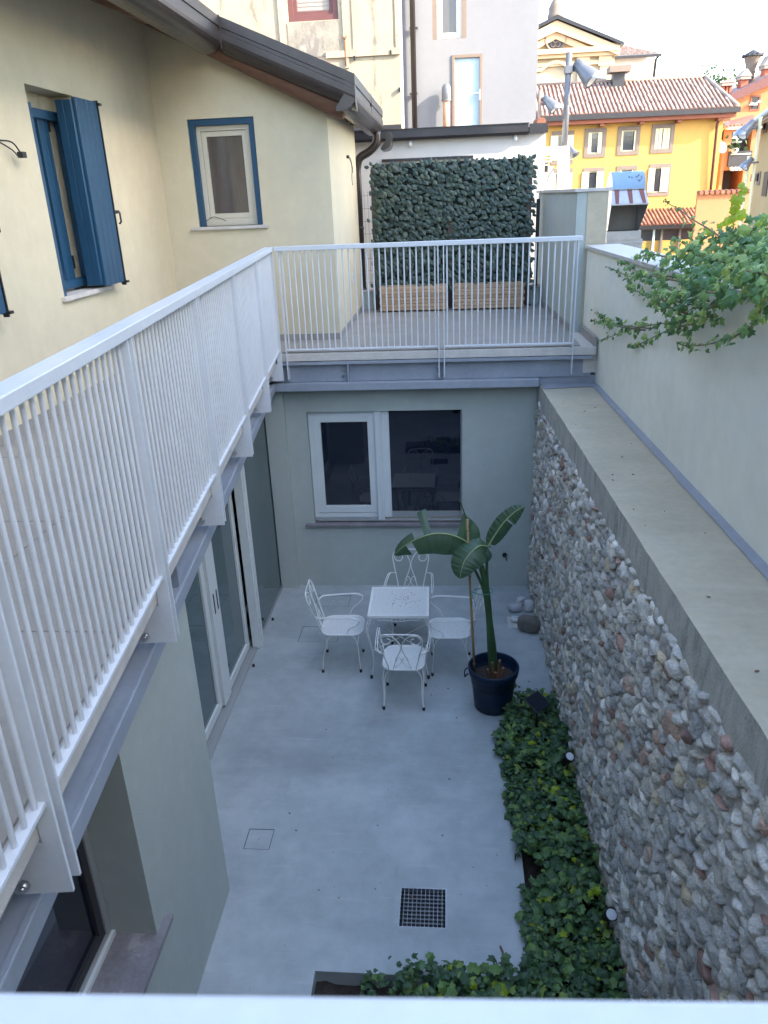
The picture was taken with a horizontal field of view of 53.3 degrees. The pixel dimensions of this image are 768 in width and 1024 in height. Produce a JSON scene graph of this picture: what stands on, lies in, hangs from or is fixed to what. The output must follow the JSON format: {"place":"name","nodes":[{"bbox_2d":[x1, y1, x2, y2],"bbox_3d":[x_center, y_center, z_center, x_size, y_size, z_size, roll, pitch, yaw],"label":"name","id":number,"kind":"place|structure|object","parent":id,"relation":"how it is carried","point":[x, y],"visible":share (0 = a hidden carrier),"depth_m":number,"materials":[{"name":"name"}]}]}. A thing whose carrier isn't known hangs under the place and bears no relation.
{"place":"outdoors","nodes":[
{"label":"outdoors","id":0,"kind":"place"},
{"bbox_2d":[0,303,595,917],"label":"terrace floor","id":1,"kind":"structure","parent":0,"point":[460,325],"depth_m":4.36,"materials":[{"name":"metal"}]},
{"bbox_2d":[370,170,379,309],"bbox_3d":[-0.111,-3.853,10.909,0.140,1.880,0.140,0,22,5],"label":"screen post","id":2,"kind":"object","parent":1,"relation":"on","point":[376,284],"visible":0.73,"depth_m":10.97,"materials":[{"name":"black metal"}]},
{"bbox_2d":[364,154,537,297],"bbox_3d":[0.936,-3.973,10.717,2.376,1.836,0.133,0,22,5],"label":"leaf screen","id":3,"kind":"object","parent":2,"relation":"attached to","point":[489,197],"visible":0.86,"depth_m":10.63,"materials":[{"name":"green plant"}]},
{"bbox_2d":[0,993,767,1023],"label":"railing","id":4,"kind":"object","parent":1,"relation":"on","point":[18,1008],"depth_m":0.43,"materials":[{"name":"white metal"}]},
{"bbox_2d":[379,283,445,311],"bbox_3d":[0.425,-3.074,10.959,0.960,0.360,0.326,0,22,5],"label":"planter","id":5,"kind":"object","parent":1,"relation":"on","point":[395,293],"visible":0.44,"depth_m":10.82,"materials":[{"name":"brown wood"}]},
{"bbox_2d":[274,355,592,391],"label":"steel beam","id":6,"kind":"structure","parent":1,"relation":"attached to","point":[471,372],"depth_m":8.30,"materials":[{"name":"metal"}]},
{"bbox_2d":[273,235,582,379],"bbox_3d":[0.426,-2.121,8.061,3.175,1.385,0.165,0,22,5],"label":"railing","id":7,"kind":"object","parent":6,"relation":"on","point":[471,242],"visible":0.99,"depth_m":7.92,"materials":[{"name":"metal"}]},
{"bbox_2d":[447,167,452,307],"bbox_3d":[0.938,-3.859,10.818,0.140,1.880,0.140,0,22,5],"label":"screen post","id":8,"kind":"object","parent":1,"relation":"on","point":[450,295],"visible":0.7,"depth_m":10.90,"materials":[{"name":"black metal"}]},
{"bbox_2d":[363,283,538,307],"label":"parapet","id":9,"kind":"structure","parent":1,"relation":"on","point":[371,295],"depth_m":11.29,"materials":[{"name":"grey paint"}]},
{"bbox_2d":[363,184,540,288],"bbox_3d":[0.942,-3.939,11.013,2.550,1.340,0.004,0,22,5],"label":"wire fence","id":10,"kind":"object","parent":9,"relation":"on","point":[372,228],"visible":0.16,"depth_m":10.97,"materials":[{"name":"white metal"}]},
{"bbox_2d":[532,199,539,284],"bbox_3d":[2.167,-3.817,10.854,0.077,1.160,0.075,0,22,5],"label":"metal post","id":11,"kind":"object","parent":9,"relation":"on","point":[537,217],"visible":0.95,"depth_m":10.77,"materials":[{"name":"black metal"}]},
{"bbox_2d":[454,281,524,309],"bbox_3d":[1.486,-3.080,10.866,0.980,0.360,0.328,0,22,5],"label":"planter","id":12,"kind":"object","parent":1,"relation":"on","point":[487,294],"visible":0.81,"depth_m":10.73,"materials":[{"name":"brown wood"}]},
{"bbox_2d":[523,163,532,305],"bbox_3d":[2.011,-3.865,10.725,0.140,1.880,0.140,0,22,5],"label":"screen post","id":13,"kind":"object","parent":1,"relation":"on","point":[528,206],"visible":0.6,"depth_m":10.67,"materials":[{"name":"black metal"}]},
{"bbox_2d":[536,187,612,372],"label":"terrace wall","id":14,"kind":"structure","parent":1,"relation":"on","point":[583,212],"depth_m":8.79,"materials":[{"name":"grey paint"}]},
{"bbox_2d":[196,585,553,996],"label":"courtyard floor","id":15,"kind":"structure","parent":0,"point":[273,763],"depth_m":6.09,"materials":[{"name":"concrete"}]},
{"bbox_2d":[243,829,274,849],"bbox_3d":[-0.945,2.497,5.803,0.201,0.054,0.202,0,22,5],"label":"inspection cover","id":16,"kind":"object","parent":15,"relation":"on","point":[258,838],"visible":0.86,"depth_m":5.79,"materials":[{"name":"concrete"}]},
{"bbox_2d":[298,626,339,641],"bbox_3d":[-0.714,1.377,8.511,0.439,0.054,0.324,0,22,5],"label":"inspection cover","id":17,"kind":"object","parent":15,"relation":"on","point":[311,634],"visible":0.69,"depth_m":8.46,"materials":[{"name":"concrete"}]},
{"bbox_2d":[315,595,350,606],"bbox_3d":[-0.612,1.087,9.207,0.414,0.054,0.284,0,22,5],"label":"inspection cover","id":18,"kind":"object","parent":15,"relation":"on","point":[339,600],"visible":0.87,"depth_m":9.20,"materials":[{"name":"concrete"}]},
{"bbox_2d":[305,579,364,672],"bbox_3d":[-0.481,1.146,7.807,0.556,0.896,0.530,-1,22,3],"label":"garden chair","id":19,"kind":"object","parent":15,"relation":"on","point":[331,620],"visible":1,"depth_m":7.77,"materials":[{"name":"white metal"}]},
{"bbox_2d":[284,670,486,945],"bbox_3d":[0.109,2.009,6.821,1.797,0.003,4.166,0,22,5],"label":"floor debris","id":20,"kind":"object","parent":15,"relation":"on","point":[377,825],"visible":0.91,"depth_m":5.76,"materials":[{"name":"grey"}]},
{"bbox_2d":[366,587,431,678],"bbox_3d":[0.166,1.220,7.791,0.636,0.722,0.607,-1,22,4],"label":"garden table","id":21,"kind":"object","parent":15,"relation":"on","point":[418,598],"visible":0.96,"depth_m":7.62,"materials":[{"name":"white metal"}]},
{"bbox_2d":[265,381,536,587],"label":"courtyard wall","id":22,"kind":"structure","parent":15,"relation":"on","point":[360,479],"depth_m":8.99,"materials":[{"name":"grey paint"}]},
{"bbox_2d":[307,410,461,520],"bbox_3d":[0.026,-0.543,8.989,1.768,1.355,0.120,0,22,5],"label":"window","id":23,"kind":"structure","parent":22,"relation":"in","point":[367,465],"depth_m":8.98,"materials":[{"name":"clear glass"}]},
{"bbox_2d":[375,628,431,710],"bbox_3d":[0.183,1.386,7.154,0.530,0.896,0.556,0,22,6],"label":"garden chair","id":24,"kind":"object","parent":15,"relation":"on","point":[399,658],"visible":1,"depth_m":7.14,"materials":[{"name":"white metal"}]},
{"bbox_2d":[383,549,433,644],"bbox_3d":[0.281,0.919,8.284,0.530,0.896,0.556,0,22,6],"label":"garden chair","id":25,"kind":"object","parent":15,"relation":"on","point":[409,584],"visible":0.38,"depth_m":8.36,"materials":[{"name":"white metal"}]},
{"bbox_2d":[398,887,445,928],"bbox_3d":[0.268,2.792,5.229,0.317,0.251,0.317,0,22,5],"label":"drain grate","id":26,"kind":"object","parent":15,"relation":"in","point":[423,908],"visible":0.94,"depth_m":5.20,"materials":[{"name":"grey metal"}]},
{"bbox_2d":[428,585,483,675],"bbox_3d":[0.718,1.153,7.668,0.556,0.896,0.530,-1,22,4],"label":"garden chair","id":27,"kind":"object","parent":15,"relation":"on","point":[465,625],"visible":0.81,"depth_m":7.64,"materials":[{"name":"white metal"}]},
{"bbox_2d":[394,499,523,715],"bbox_3d":[0.668,0.870,6.838,1.116,2.047,0.468,0,22,5],"label":"potted plant","id":28,"kind":"object","parent":15,"relation":"on","point":[493,673],"visible":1,"depth_m":6.63,"materials":[{"name":"green plant"}]},
{"bbox_2d":[314,713,621,1000],"bbox_3d":[0.688,2.568,5.661,2.080,0.088,3.480,0,22,5],"label":"soil bed","id":29,"kind":"object","parent":15,"relation":"in","point":[330,989],"visible":0.07,"depth_m":4.81,"materials":[{"name":"brown soil"}]},
{"bbox_2d":[358,681,630,1000],"bbox_3d":[0.752,2.404,5.665,1.660,0.330,3.641,0,22,5],"label":"ground ivy","id":30,"kind":"object","parent":29,"relation":"on","point":[556,845],"visible":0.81,"depth_m":5.05,"materials":[{"name":"green plant"}]},
{"bbox_2d":[423,692,606,999],"bbox_3d":[0.788,2.354,5.629,1.448,0.166,3.493,0,22,5],"label":"ground ivy","id":31,"kind":"object","parent":30,"relation":"on","point":[562,933],"visible":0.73,"depth_m":5.08,"materials":[{"name":"green plant"}]},
{"bbox_2d":[524,690,550,726],"bbox_3d":[1.348,1.836,6.762,0.176,0.473,0.158,-17,26,-31],"label":"solar panel","id":32,"kind":"object","parent":29,"relation":"on","point":[537,702],"visible":0.94,"depth_m":6.68,"materials":[{"name":"black glass"}]},
{"bbox_2d":[561,751,574,770],"bbox_3d":[1.498,2.109,6.245,0.082,0.389,0.133,-7,23,-11],"label":"garden spotlight","id":33,"kind":"object","parent":29,"relation":"on","point":[568,758],"visible":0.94,"depth_m":6.17,"materials":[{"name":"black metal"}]},
{"bbox_2d":[601,907,617,928],"bbox_3d":[1.429,2.665,4.871,0.087,0.409,0.133,0,22,5],"label":"garden spotlight","id":34,"kind":"object","parent":29,"relation":"on","point":[608,915],"visible":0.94,"depth_m":4.78,"materials":[{"name":"black metal"}]},
{"bbox_2d":[507,617,517,627],"bbox_3d":[1.521,1.235,8.566,0.270,0.004,0.240,0,22,5],"label":"floor patch","id":35,"kind":"object","parent":15,"relation":"on","point":[512,624],"visible":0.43,"depth_m":8.53,"materials":[{"name":"grey concrete"}]},
{"bbox_2d":[510,616,518,621],"bbox_3d":[1.513,1.208,8.568,0.203,0.054,0.106,7,24,23],"label":"pebble","id":36,"kind":"object","parent":35,"relation":"on","point":[514,618],"visible":0.45,"depth_m":8.55,"materials":[{"name":"grey stone"}]},
{"bbox_2d":[508,602,521,611],"bbox_3d":[1.506,1.090,8.788,0.166,0.100,0.116,0,22,5],"label":"pebble","id":37,"kind":"object","parent":15,"relation":"on","point":[514,606],"visible":1,"depth_m":8.75,"materials":[{"name":"grey stone"}]},
{"bbox_2d":[516,596,526,605],"bbox_3d":[1.606,1.036,8.917,0.130,0.113,0.095,0,22,5],"label":"pebble","id":38,"kind":"object","parent":15,"relation":"on","point":[521,599],"visible":0.62,"depth_m":8.88,"materials":[{"name":"grey stone"}]},
{"bbox_2d":[517,614,540,632],"bbox_3d":[1.602,1.203,8.362,0.290,0.213,0.226,0,22,5],"label":"boulder","id":39,"kind":"object","parent":15,"relation":"on","point":[529,623],"visible":0.88,"depth_m":8.28,"materials":[{"name":"grey stone"}]},
{"bbox_2d":[524,599,534,611],"bbox_3d":[1.664,1.070,8.771,0.120,0.149,0.127,0,22,5],"label":"pebble","id":40,"kind":"object","parent":15,"relation":"on","point":[529,605],"visible":1,"depth_m":8.72,"materials":[{"name":"grey stone"}]},
{"bbox_2d":[537,0,661,82],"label":"church","id":41,"kind":"structure","parent":0,"point":[560,35],"depth_m":89.33,"materials":[{"name":"beige paint"}]},
{"bbox_2d":[545,35,565,48],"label":"round window","id":42,"kind":"structure","parent":41,"relation":"in","point":[555,44],"depth_m":89.31,"materials":[{"name":"grey stone"}]},
{"bbox_2d":[458,0,767,87],"label":"sky","id":43,"kind":"structure","parent":0,"point":[689,35],"materials":[{"name":"white"}]},
{"bbox_2d":[605,171,648,248],"bbox_3d":[3.486,-4.176,11.085,0.556,1.390,0.690,0,22,5],"label":"vent hood","id":44,"kind":"object","parent":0,"point":[628,202],"visible":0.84,"depth_m":11.03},
{"bbox_2d":[536,65,740,254],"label":"yellow house","id":45,"kind":"structure","parent":0,"point":[664,134],"depth_m":54.99,"materials":[{"name":"paint"}]},
{"bbox_2d":[550,130,574,164],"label":"window","id":46,"kind":"structure","parent":45,"relation":"in","point":[556,138],"depth_m":55.10,"materials":[{"name":"grey stone"}]},
{"bbox_2d":[553,168,572,189],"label":"window","id":47,"kind":"structure","parent":45,"relation":"in","point":[570,169],"depth_m":56.03,"materials":[{"name":"grey stone"}]},
{"bbox_2d":[581,167,604,187],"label":"window","id":48,"kind":"structure","parent":45,"relation":"in","point":[591,177],"depth_m":55.88,"materials":[{"name":"white wood"}]},
{"bbox_2d":[584,128,606,157],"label":"window","id":49,"kind":"structure","parent":45,"relation":"in","point":[595,138],"depth_m":55.02,"materials":[{"name":"white wood"}]},
{"bbox_2d":[617,165,637,171],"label":"window","id":50,"kind":"structure","parent":45,"relation":"in","point":[632,167],"depth_m":55.44,"materials":[{"name":"grey stone"}]},
{"bbox_2d":[616,126,640,155],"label":"window","id":51,"kind":"structure","parent":45,"relation":"in","point":[628,141],"depth_m":54.84,"materials":[{"name":"white wood"}]},
{"bbox_2d":[647,163,671,195],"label":"window","id":52,"kind":"structure","parent":45,"relation":"in","point":[659,175],"depth_m":55.58,"materials":[{"name":"white wood"}]},
{"bbox_2d":[650,123,674,153],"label":"window","id":53,"kind":"structure","parent":45,"relation":"in","point":[662,138],"depth_m":54.58,"materials":[{"name":"white wood"}]},
{"bbox_2d":[720,142,726,152],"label":"satellite dish","id":54,"kind":"object","parent":45,"relation":"attached to","point":[723,147],"visible":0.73,"depth_m":56.10,"materials":[{"name":"white metal"}]},
{"bbox_2d":[692,188,749,252],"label":"garden wall","id":55,"kind":"structure","parent":0,"point":[712,205],"depth_m":50.63,"materials":[{"name":"yellow paint"}]},
{"bbox_2d":[715,115,761,189],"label":"balcony house","id":56,"kind":"structure","parent":0,"point":[730,173],"depth_m":58.16,"materials":[{"name":"orange paint"}]},
{"bbox_2d":[734,140,746,150],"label":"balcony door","id":57,"kind":"structure","parent":56,"relation":"in","point":[743,144],"depth_m":58.67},
{"bbox_2d":[718,49,767,126],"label":"orange house","id":58,"kind":"structure","parent":0,"point":[748,93],"depth_m":67.54,"materials":[{"name":"paint"}]},
{"bbox_2d":[748,95,760,110],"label":"window","id":59,"kind":"structure","parent":58,"relation":"in","point":[755,100],"depth_m":66.97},
{"bbox_2d":[749,108,767,231],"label":"tan house","id":60,"kind":"structure","parent":0,"point":[759,204],"depth_m":41.17,"materials":[{"name":"paint"}]},
{"bbox_2d":[755,171,761,184],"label":"window","id":61,"kind":"structure","parent":60,"relation":"in","point":[758,176],"depth_m":42.14,"materials":[{"name":"grey glass"}]},
{"bbox_2d":[761,171,767,195],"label":"window","id":62,"kind":"structure","parent":60,"relation":"in","point":[765,180],"depth_m":39.15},
{"bbox_2d":[762,122,767,133],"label":"window","id":63,"kind":"structure","parent":60,"relation":"in","point":[765,126],"depth_m":41.17,"materials":[{"name":"grey stone"}]},
{"bbox_3d":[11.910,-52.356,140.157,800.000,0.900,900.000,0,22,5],"label":"ground","id":64,"kind":"structure","parent":0,"visible":0},
{"bbox_2d":[0,0,392,995],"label":"rendered house","id":65,"kind":"structure","parent":64,"relation":"on","point":[152,152],"depth_m":6.83,"materials":[{"name":"beige paint"}]},
{"bbox_2d":[0,229,13,316],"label":"window","id":66,"kind":"structure","parent":65,"relation":"in","point":[4,310],"depth_m":5.22,"materials":[{"name":"blue paint"}]},
{"bbox_2d":[25,91,129,301],"bbox_3d":[-2.690,-2.664,6.490,0.445,1.579,1.158,0,22,5],"label":"window","id":67,"kind":"structure","parent":65,"relation":"in","point":[71,152],"depth_m":6.56,"materials":[{"name":"blue paint"}]},
{"bbox_2d":[15,827,173,994],"bbox_3d":[-1.456,2.051,2.660,0.355,1.478,2.710,0,22,5],"label":"window","id":68,"kind":"structure","parent":65,"relation":"in","point":[77,950],"depth_m":3.79,"materials":[{"name":"grey metal"}]},
{"bbox_2d":[0,382,274,992],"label":"steel beam","id":69,"kind":"structure","parent":65,"relation":"attached to","point":[23,918],"depth_m":2.84,"materials":[{"name":"metal"}]},
{"bbox_2d":[0,247,283,894],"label":"railing","id":70,"kind":"object","parent":69,"relation":"on","point":[217,333],"visible":0.99,"depth_m":2.80,"materials":[{"name":"metal"}]},
{"bbox_2d":[187,117,267,230],"bbox_3d":[-1.751,-3.700,8.406,0.875,1.115,0.245,0,22,5],"label":"window","id":71,"kind":"structure","parent":65,"relation":"in","point":[225,165],"depth_m":8.46,"materials":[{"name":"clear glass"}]},
{"bbox_2d":[185,417,281,760],"bbox_3d":[-1.556,0.610,7.044,0.250,2.550,4.530,0,22,5],"label":"sliding door","id":72,"kind":"structure","parent":65,"relation":"in","point":[221,638],"depth_m":7.65,"materials":[{"name":"clear glass"}]},
{"bbox_2d":[199,0,404,130],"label":"old building","id":73,"kind":"structure","parent":64,"relation":"on","point":[362,40],"depth_m":13.17,"materials":[{"name":"beige paint"}]},
{"bbox_2d":[288,0,337,21],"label":"window","id":74,"kind":"structure","parent":73,"relation":"in","point":[298,10],"depth_m":13.12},
{"bbox_2d":[354,0,547,287],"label":"white building","id":75,"kind":"structure","parent":64,"relation":"on","point":[470,82],"depth_m":13.97,"materials":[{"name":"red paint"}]},
{"bbox_2d":[432,0,465,39],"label":"window","id":76,"kind":"structure","parent":75,"relation":"in","point":[446,24],"depth_m":13.94,"materials":[{"name":"white wood"}]},
{"bbox_2d":[452,53,482,125],"bbox_3d":[1.559,-7.774,14.348,0.563,1.402,0.155,0,22,5],"label":"roof door","id":77,"kind":"structure","parent":75,"relation":"in","point":[467,69],"depth_m":14.31,"materials":[{"name":"white wood"}]},
{"bbox_2d":[544,146,569,189],"bbox_3d":[2.847,-5.223,13.471,0.564,2.123,1.254,0,22,5],"label":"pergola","id":78,"kind":"object","parent":75,"relation":"attached to","point":[563,152],"visible":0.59,"depth_m":12.65,"materials":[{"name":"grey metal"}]},
{"bbox_2d":[561,52,605,158],"bbox_3d":[3.187,-6.489,12.223,0.668,1.536,0.328,4,23,15],"label":"lamp post","id":79,"kind":"object","parent":78,"relation":"attached to","point":[588,75],"visible":1,"depth_m":12.11,"materials":[{"name":"grey metal"}]},
{"bbox_2d":[537,90,562,117],"bbox_3d":[5.051,-10.241,23.508,0.791,4.847,0.412,13,27,34],"label":"lamp post","id":80,"kind":"object","parent":64,"relation":"on","point":[551,105],"visible":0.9,"depth_m":22.66,"materials":[{"name":"grey metal"}]},
{"bbox_2d":[527,372,767,1002],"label":"cobble wall","id":81,"kind":"structure","parent":64,"relation":"on","point":[647,576],"depth_m":4.32,"materials":[{"name":"stone"}]},
{"bbox_2d":[583,244,767,564],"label":"boundary wall","id":82,"kind":"structure","parent":81,"relation":"on","point":[698,418],"depth_m":5.19,"materials":[{"name":"beige paint"}]},
{"bbox_2d":[639,206,694,253],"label":"lean to","id":83,"kind":"object","parent":64,"relation":"on","point":[657,233],"visible":0.41,"depth_m":54.64,"materials":[{"name":"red tile"}]},
{"bbox_2d":[590,182,767,353],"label":"ivy plant","id":84,"kind":"object","parent":64,"relation":"on","point":[743,265],"visible":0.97,"depth_m":4.62,"materials":[{"name":"green plant"}]},
{"bbox_2d":[694,64,737,87],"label":"tree","id":85,"kind":"object","parent":64,"relation":"on","point":[718,79],"visible":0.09,"depth_m":80.41,"materials":[{"name":"green plant"}]},
{"bbox_2d":[732,116,762,226],"bbox_3d":[12.463,-10.586,26.948,1.052,5.949,0.492,-4,22,-5],"label":"lamp post","id":86,"kind":"object","parent":64,"relation":"on","point":[743,132],"visible":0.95,"depth_m":26.31,"materials":[{"name":"grey metal"}]}
]}

